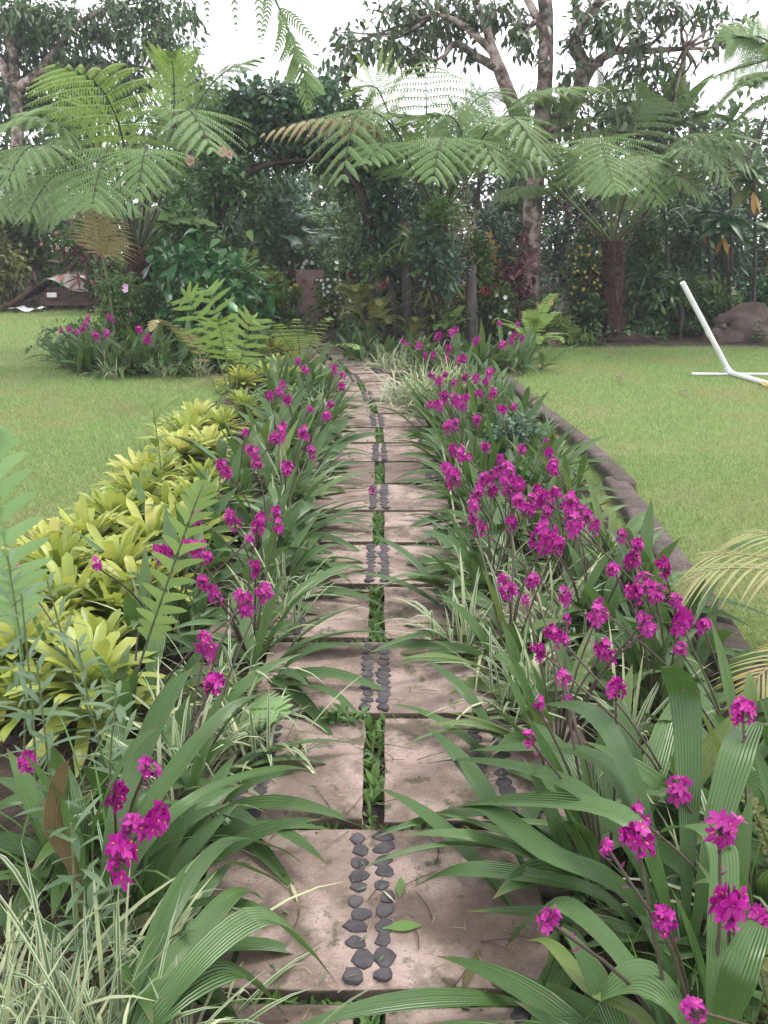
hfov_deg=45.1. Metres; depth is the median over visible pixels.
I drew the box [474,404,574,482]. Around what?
ground orchid
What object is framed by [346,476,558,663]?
ground orchid
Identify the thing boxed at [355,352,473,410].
striped grass
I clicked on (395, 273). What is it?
shrub
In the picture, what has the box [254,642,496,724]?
stepping slab
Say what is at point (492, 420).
ground orchid
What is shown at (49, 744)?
wild weed
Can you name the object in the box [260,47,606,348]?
tree fern
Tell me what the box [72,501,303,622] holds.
ground orchid
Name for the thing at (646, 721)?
striped grass
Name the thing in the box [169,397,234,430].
yellow bromeliad
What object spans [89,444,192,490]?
yellow bromeliad
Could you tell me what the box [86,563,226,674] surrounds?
striped grass
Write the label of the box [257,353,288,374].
yellow bromeliad
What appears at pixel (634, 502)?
bed kerb
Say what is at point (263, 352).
yellow bromeliad
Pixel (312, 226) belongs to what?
sword fern
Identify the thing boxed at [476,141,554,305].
shrub
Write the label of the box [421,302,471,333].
sword fern
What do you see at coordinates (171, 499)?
yellow bromeliad
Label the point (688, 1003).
ground orchid
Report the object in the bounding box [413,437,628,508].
ground orchid
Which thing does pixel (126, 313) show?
shrub
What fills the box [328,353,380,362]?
stepping slab
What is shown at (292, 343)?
ladder fern
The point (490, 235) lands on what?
croton
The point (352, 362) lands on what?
stepping slab
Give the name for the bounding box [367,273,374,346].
wooden post
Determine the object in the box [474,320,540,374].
ground orchid
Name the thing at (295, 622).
striped grass
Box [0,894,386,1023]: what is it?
striped grass
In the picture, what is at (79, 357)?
ground orchid
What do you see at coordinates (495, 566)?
striped grass
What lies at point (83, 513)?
yellow bromeliad
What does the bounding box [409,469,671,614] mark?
ground orchid
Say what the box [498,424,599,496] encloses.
ground orchid
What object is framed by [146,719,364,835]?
stepping slab
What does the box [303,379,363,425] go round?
striped grass
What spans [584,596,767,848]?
ground orchid
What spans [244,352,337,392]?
ground orchid
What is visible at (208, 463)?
yellow bromeliad
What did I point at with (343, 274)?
shrub
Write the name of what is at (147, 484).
yellow bromeliad
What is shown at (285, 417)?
ground orchid
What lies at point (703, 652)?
ground orchid
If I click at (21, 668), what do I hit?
wild weed
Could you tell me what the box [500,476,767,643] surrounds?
ground orchid
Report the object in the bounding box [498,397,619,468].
ground orchid
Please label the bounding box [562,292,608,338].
shrub
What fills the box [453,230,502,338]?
shrub
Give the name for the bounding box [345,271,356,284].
epiphyte bromeliad
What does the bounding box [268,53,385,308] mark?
broadleaf tree
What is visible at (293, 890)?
fallen leaf
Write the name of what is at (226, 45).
sky
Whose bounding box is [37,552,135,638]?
yellow bromeliad
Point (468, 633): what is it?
striped grass
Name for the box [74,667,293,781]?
striped grass
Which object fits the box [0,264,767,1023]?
bed soil
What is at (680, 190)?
shrub
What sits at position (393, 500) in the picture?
stepping slab
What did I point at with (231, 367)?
yellow bromeliad
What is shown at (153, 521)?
yellow bromeliad
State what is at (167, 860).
ground orchid
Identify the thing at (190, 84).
broadleaf tree
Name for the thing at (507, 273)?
ti plant
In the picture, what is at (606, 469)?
bed kerb
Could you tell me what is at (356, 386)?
stepping slab
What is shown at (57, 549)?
yellow bromeliad
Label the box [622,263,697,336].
shrub
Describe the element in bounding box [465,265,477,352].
tree stump
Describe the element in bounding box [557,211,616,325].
shrub
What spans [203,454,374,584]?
ground orchid
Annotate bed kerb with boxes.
[503,376,635,490]
[603,476,767,740]
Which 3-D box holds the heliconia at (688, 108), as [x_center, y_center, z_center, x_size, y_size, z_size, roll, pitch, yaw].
[4.710,-6.696,15.484,0.904,0.886,1.089,3,17,10]
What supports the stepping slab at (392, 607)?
on the bed soil at (14, 738)
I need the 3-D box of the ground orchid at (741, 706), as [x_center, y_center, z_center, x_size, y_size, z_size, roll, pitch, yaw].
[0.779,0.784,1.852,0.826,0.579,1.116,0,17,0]
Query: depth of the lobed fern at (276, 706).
2.80 m
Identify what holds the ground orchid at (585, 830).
on the bed soil at (14, 738)
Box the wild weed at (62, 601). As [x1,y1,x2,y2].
[23,571,110,747]
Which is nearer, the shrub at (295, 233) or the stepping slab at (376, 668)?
the stepping slab at (376, 668)
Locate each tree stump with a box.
[386,292,397,351]
[402,222,413,341]
[415,231,426,347]
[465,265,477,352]
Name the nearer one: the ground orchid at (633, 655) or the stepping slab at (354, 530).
the ground orchid at (633, 655)
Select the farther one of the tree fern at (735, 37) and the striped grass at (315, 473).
the tree fern at (735, 37)
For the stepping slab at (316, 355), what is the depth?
11.46 m
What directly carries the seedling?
on the bed soil at (14, 738)
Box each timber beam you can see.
[38,300,96,305]
[40,296,95,300]
[44,291,97,295]
[46,286,86,291]
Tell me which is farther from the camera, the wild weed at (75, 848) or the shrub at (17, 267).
the shrub at (17, 267)
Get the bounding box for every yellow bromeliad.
[0,516,94,579]
[0,600,74,724]
[0,616,179,777]
[0,659,77,741]
[5,522,123,601]
[10,596,80,703]
[23,563,91,666]
[25,494,152,557]
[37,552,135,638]
[47,519,200,579]
[53,607,145,703]
[60,486,140,531]
[71,563,171,649]
[76,555,209,633]
[86,488,168,542]
[87,462,179,509]
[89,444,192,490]
[103,497,231,563]
[108,446,191,497]
[127,480,189,522]
[134,492,238,569]
[138,403,223,449]
[138,466,252,525]
[148,422,217,477]
[166,455,228,487]
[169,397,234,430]
[183,424,235,470]
[199,405,250,436]
[213,348,254,370]
[214,364,264,393]
[221,387,266,423]
[241,361,279,385]
[250,343,275,362]
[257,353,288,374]
[260,365,300,390]
[263,334,289,356]
[281,350,314,366]
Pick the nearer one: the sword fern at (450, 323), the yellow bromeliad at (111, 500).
the yellow bromeliad at (111, 500)
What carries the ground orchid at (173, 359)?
on the bed soil at (14, 738)
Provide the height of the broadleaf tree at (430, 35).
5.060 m
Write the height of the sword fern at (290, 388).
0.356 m
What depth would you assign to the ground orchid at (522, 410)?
7.10 m
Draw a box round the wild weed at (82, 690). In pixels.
[43,630,128,773]
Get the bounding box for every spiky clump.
[568,328,588,345]
[574,328,610,348]
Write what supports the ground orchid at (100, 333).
on the lawn at (608, 451)
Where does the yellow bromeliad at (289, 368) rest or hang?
on the bed soil at (14, 738)
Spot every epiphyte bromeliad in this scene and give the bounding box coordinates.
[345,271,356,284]
[378,222,421,262]
[378,276,396,290]
[393,279,469,316]
[417,270,465,311]
[422,291,477,325]
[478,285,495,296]
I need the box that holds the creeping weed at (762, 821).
[741,793,767,861]
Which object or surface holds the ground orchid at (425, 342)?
on the bed soil at (14, 738)
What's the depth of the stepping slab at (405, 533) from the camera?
4.86 m
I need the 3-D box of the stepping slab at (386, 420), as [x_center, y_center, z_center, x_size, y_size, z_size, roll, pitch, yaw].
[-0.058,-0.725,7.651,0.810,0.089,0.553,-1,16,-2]
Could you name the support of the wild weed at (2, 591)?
on the bed soil at (14, 738)
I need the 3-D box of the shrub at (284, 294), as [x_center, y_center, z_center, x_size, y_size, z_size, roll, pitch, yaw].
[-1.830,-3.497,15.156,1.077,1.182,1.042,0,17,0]
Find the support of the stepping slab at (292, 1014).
on the bed soil at (14, 738)
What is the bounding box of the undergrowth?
[10,276,767,363]
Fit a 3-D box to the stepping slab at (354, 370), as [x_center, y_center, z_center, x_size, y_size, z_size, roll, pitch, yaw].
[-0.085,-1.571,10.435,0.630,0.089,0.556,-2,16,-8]
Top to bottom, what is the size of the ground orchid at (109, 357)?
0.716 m
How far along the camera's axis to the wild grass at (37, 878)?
2.17 m
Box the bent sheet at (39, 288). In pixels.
[9,269,101,306]
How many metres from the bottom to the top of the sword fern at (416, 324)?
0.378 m
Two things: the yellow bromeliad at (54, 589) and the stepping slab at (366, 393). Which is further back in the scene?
the stepping slab at (366, 393)
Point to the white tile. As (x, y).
(51, 294)
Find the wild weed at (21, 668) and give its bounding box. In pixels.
[0,582,57,837]
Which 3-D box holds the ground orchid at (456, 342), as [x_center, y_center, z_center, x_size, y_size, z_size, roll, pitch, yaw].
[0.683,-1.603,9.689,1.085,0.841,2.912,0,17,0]
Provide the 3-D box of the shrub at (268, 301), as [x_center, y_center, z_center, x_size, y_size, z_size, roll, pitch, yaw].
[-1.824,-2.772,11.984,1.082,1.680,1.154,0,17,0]
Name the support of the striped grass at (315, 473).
on the bed soil at (14, 738)
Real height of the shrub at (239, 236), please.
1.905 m
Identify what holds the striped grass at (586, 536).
on the bed soil at (14, 738)
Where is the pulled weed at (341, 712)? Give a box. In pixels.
[311,702,368,725]
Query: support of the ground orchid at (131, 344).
on the lawn at (608, 451)
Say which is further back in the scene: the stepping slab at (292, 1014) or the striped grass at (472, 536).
the striped grass at (472, 536)
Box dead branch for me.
[0,290,29,310]
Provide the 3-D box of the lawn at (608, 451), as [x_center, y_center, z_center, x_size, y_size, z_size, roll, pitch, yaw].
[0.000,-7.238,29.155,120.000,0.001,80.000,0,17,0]
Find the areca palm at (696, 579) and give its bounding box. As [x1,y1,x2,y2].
[662,528,767,722]
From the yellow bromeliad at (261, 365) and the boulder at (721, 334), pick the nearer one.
the yellow bromeliad at (261, 365)
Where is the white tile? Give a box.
[47,293,56,296]
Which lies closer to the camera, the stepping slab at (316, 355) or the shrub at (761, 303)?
the stepping slab at (316, 355)
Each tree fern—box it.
[0,41,265,325]
[0,136,120,288]
[170,278,270,404]
[202,0,324,113]
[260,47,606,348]
[457,75,764,336]
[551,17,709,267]
[702,15,767,150]
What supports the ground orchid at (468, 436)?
on the bed soil at (14, 738)
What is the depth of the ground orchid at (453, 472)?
4.31 m
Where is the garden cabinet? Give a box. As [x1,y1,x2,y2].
[288,270,326,324]
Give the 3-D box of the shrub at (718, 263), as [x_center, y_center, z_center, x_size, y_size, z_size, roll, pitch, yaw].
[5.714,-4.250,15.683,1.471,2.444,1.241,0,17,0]
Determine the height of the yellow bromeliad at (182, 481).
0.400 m
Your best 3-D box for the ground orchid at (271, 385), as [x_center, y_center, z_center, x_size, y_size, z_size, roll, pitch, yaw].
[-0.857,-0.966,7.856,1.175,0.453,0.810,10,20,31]
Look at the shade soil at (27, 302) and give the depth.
20.81 m
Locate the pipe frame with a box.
[680,281,767,384]
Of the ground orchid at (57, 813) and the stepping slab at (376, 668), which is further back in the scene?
the stepping slab at (376, 668)
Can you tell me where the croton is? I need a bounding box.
[471,232,526,333]
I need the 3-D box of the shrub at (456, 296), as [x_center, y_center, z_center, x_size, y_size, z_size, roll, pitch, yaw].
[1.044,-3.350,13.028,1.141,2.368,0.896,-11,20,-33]
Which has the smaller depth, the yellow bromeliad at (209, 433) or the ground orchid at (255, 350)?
the yellow bromeliad at (209, 433)
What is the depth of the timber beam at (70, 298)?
18.66 m
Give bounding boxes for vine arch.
[179,66,416,318]
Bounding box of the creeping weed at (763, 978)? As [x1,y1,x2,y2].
[759,948,767,1007]
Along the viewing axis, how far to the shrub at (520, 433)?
6.04 m
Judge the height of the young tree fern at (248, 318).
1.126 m
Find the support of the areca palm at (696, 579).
on the lawn at (608, 451)
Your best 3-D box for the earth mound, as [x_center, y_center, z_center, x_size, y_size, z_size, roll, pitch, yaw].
[3.589,-2.489,13.464,0.858,0.234,0.468,0,17,0]
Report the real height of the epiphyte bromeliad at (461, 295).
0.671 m
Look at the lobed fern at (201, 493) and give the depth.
2.94 m
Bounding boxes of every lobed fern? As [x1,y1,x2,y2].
[0,427,52,679]
[136,479,219,672]
[236,691,292,731]
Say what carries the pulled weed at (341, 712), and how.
on the stepping slab at (345, 774)
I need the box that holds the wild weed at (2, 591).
[0,548,38,751]
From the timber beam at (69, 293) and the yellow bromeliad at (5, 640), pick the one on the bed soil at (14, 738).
the yellow bromeliad at (5, 640)
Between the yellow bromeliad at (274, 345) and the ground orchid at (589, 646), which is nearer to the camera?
the ground orchid at (589, 646)
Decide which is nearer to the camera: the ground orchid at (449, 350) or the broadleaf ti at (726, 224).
the ground orchid at (449, 350)
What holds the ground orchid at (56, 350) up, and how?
on the bed soil at (14, 738)
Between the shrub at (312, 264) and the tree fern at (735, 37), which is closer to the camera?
the tree fern at (735, 37)
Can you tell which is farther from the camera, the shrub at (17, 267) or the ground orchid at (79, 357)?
the shrub at (17, 267)
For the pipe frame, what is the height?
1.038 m
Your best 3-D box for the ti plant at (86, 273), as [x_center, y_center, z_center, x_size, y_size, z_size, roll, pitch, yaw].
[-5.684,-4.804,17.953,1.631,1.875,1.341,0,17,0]
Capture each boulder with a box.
[537,327,566,345]
[701,324,748,342]
[709,305,767,342]
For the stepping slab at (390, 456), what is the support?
on the bed soil at (14, 738)
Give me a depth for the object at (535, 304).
13.23 m
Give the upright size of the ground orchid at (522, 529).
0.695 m
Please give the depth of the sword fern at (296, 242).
15.50 m
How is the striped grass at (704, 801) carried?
on the bed soil at (14, 738)
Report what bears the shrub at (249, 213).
on the lawn at (608, 451)
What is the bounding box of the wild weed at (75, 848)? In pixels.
[40,793,145,988]
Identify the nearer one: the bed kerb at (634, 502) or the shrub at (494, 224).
the bed kerb at (634, 502)
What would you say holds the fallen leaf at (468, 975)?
on the stepping slab at (337, 918)
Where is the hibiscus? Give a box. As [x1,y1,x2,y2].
[144,141,251,330]
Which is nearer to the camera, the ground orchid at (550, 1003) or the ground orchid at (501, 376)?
the ground orchid at (550, 1003)
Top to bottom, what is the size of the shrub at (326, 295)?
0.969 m
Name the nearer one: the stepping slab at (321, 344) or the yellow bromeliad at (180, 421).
the yellow bromeliad at (180, 421)
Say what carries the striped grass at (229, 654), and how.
on the bed soil at (14, 738)
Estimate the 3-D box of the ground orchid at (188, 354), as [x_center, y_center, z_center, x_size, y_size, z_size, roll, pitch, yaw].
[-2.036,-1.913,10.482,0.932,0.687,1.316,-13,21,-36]
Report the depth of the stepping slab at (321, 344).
12.56 m
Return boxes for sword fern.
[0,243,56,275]
[148,320,217,393]
[209,341,267,379]
[232,198,329,248]
[278,368,337,404]
[283,194,361,259]
[332,282,393,310]
[336,295,406,334]
[382,314,433,340]
[386,237,425,268]
[400,259,429,280]
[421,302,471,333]
[492,293,571,346]
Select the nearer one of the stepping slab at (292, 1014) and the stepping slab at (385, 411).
the stepping slab at (292, 1014)
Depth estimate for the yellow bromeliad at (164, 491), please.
4.80 m
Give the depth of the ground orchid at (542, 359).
10.59 m
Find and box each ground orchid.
[0,669,334,1023]
[0,717,233,953]
[1,542,254,803]
[20,319,108,369]
[20,667,317,972]
[27,325,110,377]
[30,527,282,667]
[48,313,139,374]
[61,321,144,374]
[67,315,148,380]
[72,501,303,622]
[73,320,189,375]
[79,580,363,885]
[110,328,178,368]
[120,836,341,1023]
[125,312,212,371]
[132,458,318,547]
[135,325,212,376]
[140,310,218,370]
[162,517,398,735]
[168,404,350,469]
[169,314,266,373]
[176,505,380,621]
[179,420,319,491]
[193,424,313,528]
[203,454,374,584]
[210,323,281,370]
[213,369,347,421]
[225,443,392,555]
[232,386,334,454]
[237,388,328,424]
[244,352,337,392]
[247,360,327,400]
[249,410,362,509]
[251,354,309,381]
[256,379,385,460]
[257,381,365,451]
[260,356,354,399]
[268,399,371,483]
[278,339,345,388]
[287,354,369,407]
[290,352,346,373]
[301,363,368,418]
[301,620,695,1023]
[318,316,385,359]
[332,330,425,363]
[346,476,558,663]
[369,327,443,371]
[373,360,474,426]
[373,498,588,698]
[375,572,674,837]
[384,372,479,443]
[392,393,506,479]
[393,411,506,509]
[395,379,484,459]
[397,440,537,544]
[400,325,478,371]
[402,460,544,596]
[405,342,482,388]
[407,353,527,413]
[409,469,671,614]
[412,665,763,970]
[413,371,532,426]
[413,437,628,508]
[416,344,506,381]
[420,356,518,398]
[422,444,607,550]
[427,359,520,393]
[428,809,767,1023]
[441,368,539,416]
[444,331,524,378]
[444,490,674,679]
[445,374,541,425]
[447,316,528,366]
[453,377,549,442]
[457,399,542,465]
[458,387,545,436]
[466,698,767,956]
[470,409,585,474]
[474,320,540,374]
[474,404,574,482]
[490,333,578,370]
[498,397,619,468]
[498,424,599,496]
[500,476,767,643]
[505,823,767,1023]
[518,446,629,535]
[519,511,767,721]
[521,462,674,593]
[528,549,767,769]
[530,629,767,931]
[550,696,767,1023]
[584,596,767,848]
[679,859,767,1023]
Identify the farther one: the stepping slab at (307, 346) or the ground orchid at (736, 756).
the stepping slab at (307, 346)
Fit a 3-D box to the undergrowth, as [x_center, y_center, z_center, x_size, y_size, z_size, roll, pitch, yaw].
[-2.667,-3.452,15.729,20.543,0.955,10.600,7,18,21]
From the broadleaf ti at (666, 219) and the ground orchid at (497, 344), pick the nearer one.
the ground orchid at (497, 344)
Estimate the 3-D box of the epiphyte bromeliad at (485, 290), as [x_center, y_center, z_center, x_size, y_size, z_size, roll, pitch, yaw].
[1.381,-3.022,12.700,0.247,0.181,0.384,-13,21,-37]
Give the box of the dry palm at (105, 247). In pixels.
[67,192,142,340]
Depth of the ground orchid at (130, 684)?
2.95 m
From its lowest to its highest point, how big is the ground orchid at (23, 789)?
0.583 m
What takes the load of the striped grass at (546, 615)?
on the bed soil at (14, 738)
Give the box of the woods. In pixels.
[0,47,767,292]
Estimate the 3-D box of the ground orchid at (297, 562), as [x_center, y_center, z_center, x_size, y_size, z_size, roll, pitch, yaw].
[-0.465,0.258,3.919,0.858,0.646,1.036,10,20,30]
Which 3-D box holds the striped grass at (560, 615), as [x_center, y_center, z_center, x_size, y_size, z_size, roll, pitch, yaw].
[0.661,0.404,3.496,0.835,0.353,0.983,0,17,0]
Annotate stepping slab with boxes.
[48,1003,354,1023]
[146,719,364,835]
[192,829,550,1006]
[209,587,369,647]
[251,512,372,546]
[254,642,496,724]
[280,344,309,352]
[285,354,325,359]
[287,348,346,356]
[288,543,465,593]
[291,428,375,448]
[300,402,370,418]
[302,461,374,483]
[310,360,372,368]
[310,484,449,514]
[312,343,352,350]
[323,443,436,467]
[324,374,393,382]
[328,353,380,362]
[330,391,407,403]
[335,382,359,391]
[335,413,428,429]
[347,366,407,376]
[363,381,421,390]
[375,402,437,413]
[382,427,460,443]
[383,461,478,484]
[383,511,483,548]
[383,585,544,648]
[383,718,591,834]
[385,1006,639,1023]
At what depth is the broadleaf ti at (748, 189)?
13.79 m
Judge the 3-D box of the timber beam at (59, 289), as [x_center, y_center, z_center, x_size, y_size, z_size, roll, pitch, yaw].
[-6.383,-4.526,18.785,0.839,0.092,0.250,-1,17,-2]
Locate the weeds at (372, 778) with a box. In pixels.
[190,366,591,1023]
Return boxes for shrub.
[0,197,67,307]
[0,224,34,311]
[18,213,115,309]
[48,178,145,304]
[79,254,155,313]
[89,269,152,347]
[114,271,176,347]
[136,199,178,327]
[141,228,271,334]
[148,147,203,304]
[163,188,230,335]
[182,87,297,309]
[198,220,256,328]
[201,230,283,338]
[228,180,297,288]
[238,85,319,313]
[251,164,341,271]
[253,261,303,329]
[272,193,361,290]
[286,253,344,278]
[294,163,369,300]
[307,84,408,315]
[310,270,352,328]
[323,212,396,309]
[346,243,396,348]
[358,174,431,343]
[388,180,471,331]
[397,118,475,300]
[398,189,471,353]
[427,186,492,342]
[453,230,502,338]
[461,193,529,316]
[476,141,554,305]
[477,279,518,343]
[484,409,545,458]
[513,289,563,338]
[539,315,589,346]
[540,183,606,322]
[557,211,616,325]
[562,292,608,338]
[575,241,626,291]
[621,209,676,305]
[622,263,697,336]
[634,127,752,278]
[648,191,719,303]
[662,271,744,334]
[692,188,761,307]
[736,274,767,316]
[738,178,767,293]
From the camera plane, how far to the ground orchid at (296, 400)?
7.32 m
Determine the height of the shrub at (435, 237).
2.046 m
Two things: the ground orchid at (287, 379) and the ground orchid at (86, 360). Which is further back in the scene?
the ground orchid at (86, 360)
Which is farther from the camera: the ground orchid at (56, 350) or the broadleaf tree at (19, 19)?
the broadleaf tree at (19, 19)
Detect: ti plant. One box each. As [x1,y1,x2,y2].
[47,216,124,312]
[479,232,545,339]
[561,265,606,330]
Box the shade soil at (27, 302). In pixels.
[3,264,158,305]
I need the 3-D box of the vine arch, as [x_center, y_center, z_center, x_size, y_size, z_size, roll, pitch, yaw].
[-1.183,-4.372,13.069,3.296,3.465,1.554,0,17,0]
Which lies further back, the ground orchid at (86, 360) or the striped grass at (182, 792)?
the ground orchid at (86, 360)
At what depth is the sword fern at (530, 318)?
11.47 m
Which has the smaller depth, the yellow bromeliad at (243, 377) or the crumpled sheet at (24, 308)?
the yellow bromeliad at (243, 377)
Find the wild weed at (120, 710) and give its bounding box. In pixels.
[80,680,156,802]
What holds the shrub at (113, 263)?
on the lawn at (608, 451)
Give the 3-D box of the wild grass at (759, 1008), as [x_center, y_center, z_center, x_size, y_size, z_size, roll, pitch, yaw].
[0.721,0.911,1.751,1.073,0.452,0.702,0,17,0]
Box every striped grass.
[0,789,344,1023]
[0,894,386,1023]
[29,656,271,870]
[55,595,326,738]
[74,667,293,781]
[81,351,131,378]
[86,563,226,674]
[139,351,184,377]
[151,660,364,794]
[172,354,225,377]
[172,574,372,657]
[193,527,379,629]
[221,417,272,458]
[238,477,358,541]
[255,438,362,499]
[292,363,359,392]
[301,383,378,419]
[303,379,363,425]
[348,338,429,377]
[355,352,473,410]
[371,335,457,366]
[371,552,550,692]
[379,351,501,405]
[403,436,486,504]
[412,531,558,600]
[413,615,633,738]
[423,491,536,561]
[425,622,613,745]
[427,538,600,616]
[435,551,635,661]
[458,552,710,679]
[501,619,724,781]
[578,510,670,578]
[606,789,767,989]
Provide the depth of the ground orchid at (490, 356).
9.96 m
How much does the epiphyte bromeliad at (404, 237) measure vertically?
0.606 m
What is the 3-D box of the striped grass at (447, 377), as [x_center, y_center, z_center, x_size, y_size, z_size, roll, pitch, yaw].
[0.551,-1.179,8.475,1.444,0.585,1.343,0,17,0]
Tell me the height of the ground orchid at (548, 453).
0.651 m
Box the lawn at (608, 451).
[0,253,767,666]
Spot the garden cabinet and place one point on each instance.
(305, 279)
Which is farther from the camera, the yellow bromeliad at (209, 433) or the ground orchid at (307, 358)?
the ground orchid at (307, 358)
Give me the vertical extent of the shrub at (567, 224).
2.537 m
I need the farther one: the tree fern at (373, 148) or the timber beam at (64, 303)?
the timber beam at (64, 303)
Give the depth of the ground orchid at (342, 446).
5.89 m
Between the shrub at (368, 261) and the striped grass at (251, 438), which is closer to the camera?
the striped grass at (251, 438)
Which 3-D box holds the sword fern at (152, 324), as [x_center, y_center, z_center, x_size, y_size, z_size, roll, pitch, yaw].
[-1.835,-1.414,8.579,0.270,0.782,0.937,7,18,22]
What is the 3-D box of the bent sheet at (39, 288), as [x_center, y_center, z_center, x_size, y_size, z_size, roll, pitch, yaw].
[-6.652,-4.576,18.906,1.982,0.774,0.960,0,17,0]
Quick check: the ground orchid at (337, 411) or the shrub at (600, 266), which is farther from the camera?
the shrub at (600, 266)
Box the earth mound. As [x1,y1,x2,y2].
[602,333,659,342]
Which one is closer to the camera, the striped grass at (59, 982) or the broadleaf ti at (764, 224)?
the striped grass at (59, 982)
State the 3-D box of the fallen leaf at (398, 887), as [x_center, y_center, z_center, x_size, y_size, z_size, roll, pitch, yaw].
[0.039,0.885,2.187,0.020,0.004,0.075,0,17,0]
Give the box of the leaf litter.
[196,424,604,1023]
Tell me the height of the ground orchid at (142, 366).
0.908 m
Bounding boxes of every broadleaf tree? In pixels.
[0,0,211,300]
[148,68,258,148]
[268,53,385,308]
[313,0,758,331]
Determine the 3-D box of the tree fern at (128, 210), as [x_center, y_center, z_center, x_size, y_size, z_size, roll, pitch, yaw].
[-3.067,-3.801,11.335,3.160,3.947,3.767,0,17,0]
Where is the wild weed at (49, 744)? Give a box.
[6,652,88,864]
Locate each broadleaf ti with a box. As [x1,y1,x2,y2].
[622,256,675,335]
[638,197,703,326]
[660,265,703,336]
[681,200,719,319]
[685,190,754,308]
[693,103,747,290]
[714,151,767,307]
[733,220,767,268]
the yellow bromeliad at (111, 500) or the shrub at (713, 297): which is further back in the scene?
the shrub at (713, 297)
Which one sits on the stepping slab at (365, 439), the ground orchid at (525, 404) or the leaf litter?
the leaf litter
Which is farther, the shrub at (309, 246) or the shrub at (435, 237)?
the shrub at (309, 246)
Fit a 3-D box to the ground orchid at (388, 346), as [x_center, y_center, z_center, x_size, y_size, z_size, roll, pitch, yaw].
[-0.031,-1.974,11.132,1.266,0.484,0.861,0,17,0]
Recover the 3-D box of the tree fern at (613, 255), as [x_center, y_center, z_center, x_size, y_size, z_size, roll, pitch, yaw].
[3.214,-4.246,12.955,4.577,3.832,3.393,0,17,0]
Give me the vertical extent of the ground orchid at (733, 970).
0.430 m
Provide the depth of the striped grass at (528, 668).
3.03 m
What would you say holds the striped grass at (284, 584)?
on the bed soil at (14, 738)
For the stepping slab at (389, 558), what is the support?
on the bed soil at (14, 738)
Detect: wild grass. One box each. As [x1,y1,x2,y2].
[0,709,259,969]
[494,815,767,1023]
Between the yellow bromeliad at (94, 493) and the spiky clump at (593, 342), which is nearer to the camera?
the yellow bromeliad at (94, 493)
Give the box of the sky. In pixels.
[0,0,767,252]
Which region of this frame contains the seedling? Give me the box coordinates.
[135,397,176,488]
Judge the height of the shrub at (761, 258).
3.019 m
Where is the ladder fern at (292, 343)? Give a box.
[262,318,360,357]
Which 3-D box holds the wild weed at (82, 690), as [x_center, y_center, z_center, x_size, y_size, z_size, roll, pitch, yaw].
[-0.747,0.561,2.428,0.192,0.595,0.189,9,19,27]
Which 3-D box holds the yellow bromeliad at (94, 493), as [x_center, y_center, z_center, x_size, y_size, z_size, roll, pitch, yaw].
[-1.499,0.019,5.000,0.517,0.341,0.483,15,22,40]
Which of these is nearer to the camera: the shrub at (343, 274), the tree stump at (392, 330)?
the tree stump at (392, 330)
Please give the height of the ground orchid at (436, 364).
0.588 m
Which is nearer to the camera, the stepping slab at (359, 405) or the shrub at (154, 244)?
the stepping slab at (359, 405)
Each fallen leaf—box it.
[291,883,297,901]
[383,920,421,930]
[396,877,403,897]
[463,947,479,988]
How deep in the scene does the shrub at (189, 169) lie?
14.85 m
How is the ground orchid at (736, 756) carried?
on the bed soil at (14, 738)
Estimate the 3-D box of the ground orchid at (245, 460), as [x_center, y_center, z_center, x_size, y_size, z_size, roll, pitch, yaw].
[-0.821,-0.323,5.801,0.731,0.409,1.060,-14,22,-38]
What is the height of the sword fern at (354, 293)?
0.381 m
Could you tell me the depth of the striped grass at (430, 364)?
10.95 m
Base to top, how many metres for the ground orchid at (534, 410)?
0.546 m
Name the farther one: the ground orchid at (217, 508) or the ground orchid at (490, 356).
the ground orchid at (490, 356)
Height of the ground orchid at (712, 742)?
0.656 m
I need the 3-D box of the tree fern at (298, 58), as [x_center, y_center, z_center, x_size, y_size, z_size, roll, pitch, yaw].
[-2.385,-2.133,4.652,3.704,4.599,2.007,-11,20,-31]
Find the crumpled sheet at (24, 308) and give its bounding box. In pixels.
[11,305,45,311]
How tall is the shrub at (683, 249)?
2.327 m
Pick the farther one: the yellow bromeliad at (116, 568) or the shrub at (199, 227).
the shrub at (199, 227)
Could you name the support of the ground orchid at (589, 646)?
on the bed soil at (14, 738)
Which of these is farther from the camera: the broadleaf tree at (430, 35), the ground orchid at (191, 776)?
the broadleaf tree at (430, 35)
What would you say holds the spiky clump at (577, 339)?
on the bed soil at (14, 738)
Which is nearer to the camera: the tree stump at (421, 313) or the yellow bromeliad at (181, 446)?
the yellow bromeliad at (181, 446)
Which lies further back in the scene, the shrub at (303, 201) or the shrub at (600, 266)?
the shrub at (303, 201)
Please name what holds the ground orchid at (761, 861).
on the bed soil at (14, 738)

